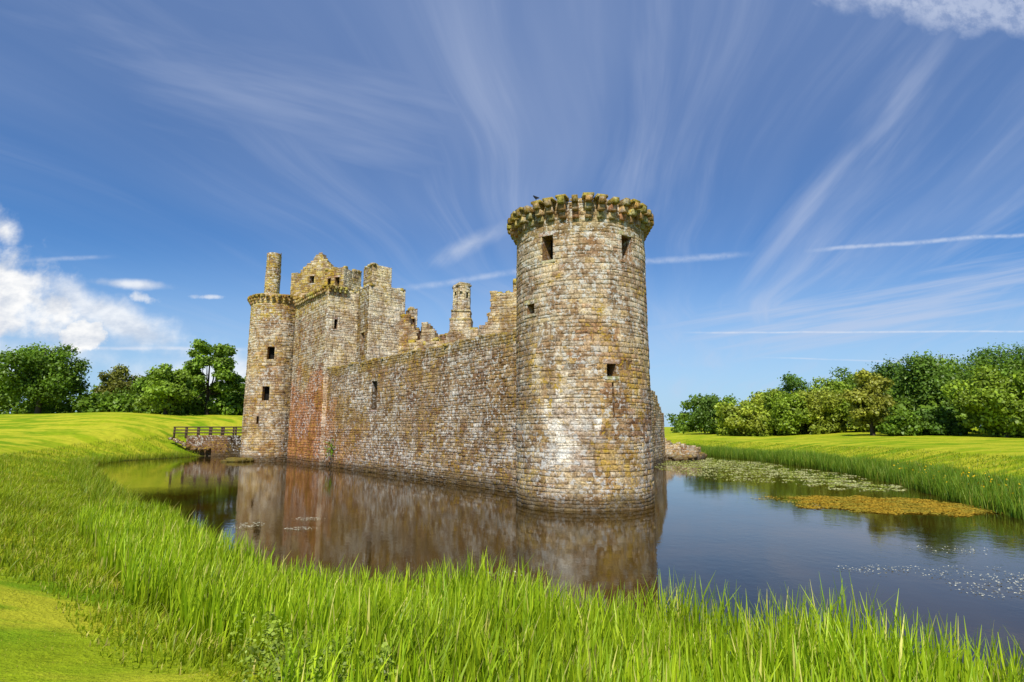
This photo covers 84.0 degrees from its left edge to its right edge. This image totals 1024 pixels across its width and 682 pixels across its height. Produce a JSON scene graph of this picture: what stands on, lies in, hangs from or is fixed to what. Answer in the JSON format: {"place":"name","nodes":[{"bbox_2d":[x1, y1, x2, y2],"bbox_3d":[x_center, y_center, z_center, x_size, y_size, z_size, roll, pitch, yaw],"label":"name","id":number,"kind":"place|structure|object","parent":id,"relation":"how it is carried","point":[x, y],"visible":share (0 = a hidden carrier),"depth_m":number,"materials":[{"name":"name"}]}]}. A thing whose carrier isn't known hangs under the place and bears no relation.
{"place":"outdoors","nodes":[
{"label":"outdoors","id":0,"kind":"place"},
{"bbox_2d":[0,578,268,681],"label":"mown grass","id":1,"kind":"structure","parent":0,"point":[208,678],"depth_m":8.11,"materials":[{"name":"green plant"}]},
{"bbox_2d":[0,412,1023,681],"bbox_3d":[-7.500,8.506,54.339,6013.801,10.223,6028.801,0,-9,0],"label":"ground","id":2,"kind":"structure","parent":0,"point":[28,432],"depth_m":47.23,"materials":[{"name":"green plant"}]},
{"bbox_2d":[0,369,13,410],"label":"broadleaf tree","id":3,"kind":"object","parent":2,"relation":"on","point":[3,400],"visible":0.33,"depth_m":119.81,"materials":[{"name":"green plant"}]},
{"bbox_2d":[0,341,91,413],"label":"broadleaf tree","id":4,"kind":"object","parent":2,"relation":"on","point":[44,376],"visible":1,"depth_m":108.12,"materials":[{"name":"green plant"}]},
{"bbox_2d":[90,363,143,395],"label":"broadleaf tree","id":5,"kind":"object","parent":2,"relation":"on","point":[113,379],"visible":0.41,"depth_m":124.10,"materials":[{"name":"green plant"}]},
{"bbox_2d":[0,431,239,544],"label":"bank grass","id":6,"kind":"structure","parent":2,"relation":"on","point":[90,477],"depth_m":40.68,"materials":[{"name":"green plant"}]},
{"bbox_2d":[0,382,244,415],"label":"woodland","id":7,"kind":"object","parent":2,"relation":"on","point":[106,401],"visible":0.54,"depth_m":111.96,"materials":[{"name":"green plant"}]},
{"bbox_2d":[113,371,151,398],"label":"broadleaf tree","id":8,"kind":"object","parent":2,"relation":"on","point":[138,384],"visible":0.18,"depth_m":119.77,"materials":[{"name":"green plant"}]},
{"bbox_2d":[132,363,199,414],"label":"broadleaf tree","id":9,"kind":"object","parent":2,"relation":"on","point":[167,389],"visible":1,"depth_m":98.04,"materials":[{"name":"green plant"}]},
{"bbox_2d":[168,426,241,455],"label":"footbridge","id":10,"kind":"object","parent":2,"relation":"on","point":[221,444],"visible":0.48,"depth_m":82.91,"materials":[{"name":"stone"}]},
{"bbox_2d":[181,339,241,414],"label":"broadleaf tree","id":11,"kind":"object","parent":2,"relation":"on","point":[222,363],"visible":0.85,"depth_m":105.02,"materials":[{"name":"green plant"}]},
{"bbox_2d":[229,376,245,409],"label":"broadleaf tree","id":12,"kind":"object","parent":2,"relation":"on","point":[241,387],"visible":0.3,"depth_m":108.68,"materials":[{"name":"green plant"}]},
{"bbox_2d":[0,474,616,681],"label":"long grass","id":13,"kind":"structure","parent":2,"relation":"on","point":[161,631],"depth_m":12.26,"materials":[{"name":"green plant"}]},
{"bbox_2d":[227,611,547,681],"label":"nettles","id":14,"kind":"object","parent":2,"relation":"on","point":[274,667],"visible":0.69,"depth_m":5.96,"materials":[{"name":"green plant"}]},
{"bbox_2d":[240,192,706,510],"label":"castle","id":15,"kind":"structure","parent":2,"relation":"on","point":[535,391],"depth_m":39.34,"materials":[{"name":"stone"}]},
{"bbox_2d":[322,439,334,455],"bbox_3d":[-18.686,10.993,59.126,1.839,2.378,1.757,4,-10,-27],"label":"plant","id":16,"kind":"object","parent":15,"relation":"attached to","point":[330,449],"visible":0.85,"depth_m":58.88,"materials":[{"name":"green plant"}]},
{"bbox_2d":[73,494,1023,681],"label":"reeds","id":17,"kind":"object","parent":2,"relation":"on","point":[456,628],"visible":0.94,"depth_m":8.31,"materials":[{"name":"green plant"}]},
{"bbox_2d":[665,413,702,432],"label":"woodland","id":18,"kind":"object","parent":2,"relation":"on","point":[675,423],"visible":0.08,"depth_m":184.13,"materials":[{"name":"green plant"}]},
{"bbox_2d":[685,393,728,433],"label":"broadleaf tree","id":19,"kind":"object","parent":2,"relation":"on","point":[704,416],"visible":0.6,"depth_m":146.70,"materials":[{"name":"green plant"}]},
{"bbox_2d":[725,407,771,435],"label":"willow tree","id":20,"kind":"object","parent":2,"relation":"on","point":[747,413],"visible":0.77,"depth_m":117.60,"materials":[{"name":"green plant"}]},
{"bbox_2d":[747,388,783,411],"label":"willow tree","id":21,"kind":"object","parent":2,"relation":"on","point":[755,397],"visible":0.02,"depth_m":127.34,"materials":[{"name":"green plant"}]},
{"bbox_2d":[759,387,815,434],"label":"willow tree","id":22,"kind":"object","parent":2,"relation":"on","point":[777,405],"visible":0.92,"depth_m":114.69,"materials":[{"name":"green plant"}]},
{"bbox_2d":[771,371,810,395],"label":"broadleaf tree","id":23,"kind":"object","parent":2,"relation":"on","point":[796,385],"visible":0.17,"depth_m":158.62,"materials":[{"name":"green plant"}]},
{"bbox_2d":[713,390,879,436],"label":"woodland","id":24,"kind":"object","parent":2,"relation":"on","point":[724,412],"visible":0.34,"depth_m":117.77,"materials":[{"name":"green plant"}]},
{"bbox_2d":[794,387,849,433],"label":"willow tree","id":25,"kind":"object","parent":2,"relation":"on","point":[812,399],"visible":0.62,"depth_m":112.71,"materials":[{"name":"green plant"}]},
{"bbox_2d":[806,376,853,423],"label":"willow tree","id":26,"kind":"object","parent":2,"relation":"on","point":[829,385],"visible":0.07,"depth_m":121.19,"materials":[{"name":"green plant"}]},
{"bbox_2d":[826,367,859,390],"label":"broadleaf tree","id":27,"kind":"object","parent":2,"relation":"on","point":[848,379],"visible":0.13,"depth_m":149.28,"materials":[{"name":"green plant"}]},
{"bbox_2d":[669,439,1023,480],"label":"bank grass","id":28,"kind":"structure","parent":2,"relation":"on","point":[934,456],"depth_m":53.68,"materials":[{"name":"green plant"}]},
{"bbox_2d":[673,442,1023,518],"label":"reeds","id":29,"kind":"object","parent":2,"relation":"on","point":[993,495],"visible":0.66,"depth_m":39.70,"materials":[{"name":"green plant"}]},
{"bbox_2d":[893,461,1020,493],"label":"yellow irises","id":30,"kind":"object","parent":29,"relation":"attached to","point":[961,474],"visible":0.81,"depth_m":33.58,"materials":[{"name":"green plant"}]},
{"bbox_2d":[677,385,1020,436],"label":"woodland","id":31,"kind":"object","parent":2,"relation":"on","point":[686,405],"visible":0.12,"depth_m":97.29,"materials":[{"name":"green plant"}]},
{"bbox_2d":[834,387,894,431],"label":"willow tree","id":32,"kind":"object","parent":2,"relation":"on","point":[844,404],"visible":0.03,"depth_m":110.55,"materials":[{"name":"green plant"}]},
{"bbox_2d":[841,368,896,435],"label":"broadleaf tree","id":33,"kind":"object","parent":2,"relation":"on","point":[870,402],"visible":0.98,"depth_m":93.46,"materials":[{"name":"green plant"}]},
{"bbox_2d":[851,354,906,390],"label":"broadleaf tree","id":34,"kind":"object","parent":2,"relation":"on","point":[883,370],"visible":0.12,"depth_m":118.99,"materials":[{"name":"green plant"}]},
{"bbox_2d":[876,408,930,435],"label":"bush","id":35,"kind":"object","parent":2,"relation":"on","point":[905,424],"visible":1,"depth_m":88.53,"materials":[{"name":"green plant"}]},
{"bbox_2d":[883,351,983,419],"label":"broadleaf tree","id":36,"kind":"object","parent":2,"relation":"on","point":[918,381],"visible":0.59,"depth_m":95.69,"materials":[{"name":"green plant"}]},
{"bbox_2d":[912,403,966,435],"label":"bush","id":37,"kind":"object","parent":2,"relation":"on","point":[943,423],"visible":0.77,"depth_m":89.51,"materials":[{"name":"green plant"}]},
{"bbox_2d":[909,349,994,384],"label":"broadleaf tree","id":38,"kind":"object","parent":2,"relation":"on","point":[954,366],"visible":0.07,"depth_m":122.96,"materials":[{"name":"green plant"}]},
{"bbox_2d":[939,364,1023,437],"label":"broadleaf tree","id":39,"kind":"object","parent":2,"relation":"on","point":[997,406],"visible":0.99,"depth_m":82.56,"materials":[{"name":"green plant"}]},
{"bbox_2d":[953,338,1023,373],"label":"broadleaf tree","id":40,"kind":"object","parent":2,"relation":"on","point":[1003,354],"visible":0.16,"depth_m":128.03,"materials":[{"name":"green plant"}]},
{"bbox_2d":[993,357,1023,382],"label":"broadleaf tree","id":41,"kind":"object","parent":2,"relation":"on","point":[1011,370],"visible":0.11,"depth_m":87.60,"materials":[{"name":"green plant"}]},
{"bbox_2d":[0,0,1023,426],"label":"sky","id":42,"kind":"structure","parent":0,"point":[825,184],"materials":[{"name":"blue"}]},
{"bbox_2d":[96,455,1023,681],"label":"water","id":43,"kind":"structure","parent":0,"point":[719,530],"depth_m":21.23,"materials":[{"name":"blue liquid"}]},
{"bbox_2d":[221,457,253,461],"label":"mossy rock","id":44,"kind":"object","parent":43,"relation":"in","point":[234,459],"visible":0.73,"depth_m":68.07,"materials":[{"name":"stone"}]},
{"bbox_2d":[656,458,904,491],"bbox_3d":[21.975,13.215,60.157,15.060,0.061,49.028,0,-9,0],"label":"water crowfoot","id":45,"kind":"object","parent":43,"relation":"on","point":[784,472],"visible":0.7,"depth_m":50.11,"materials":[{"name":"green plant"}]},
{"bbox_2d":[750,495,1004,516],"bbox_3d":[19.092,8.606,30.014,10.666,0.054,8.531,0,-9,0],"label":"algae mat","id":46,"kind":"object","parent":43,"relation":"on","point":[897,505],"visible":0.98,"depth_m":29.47,"materials":[{"name":"yellow algae"}]}
]}

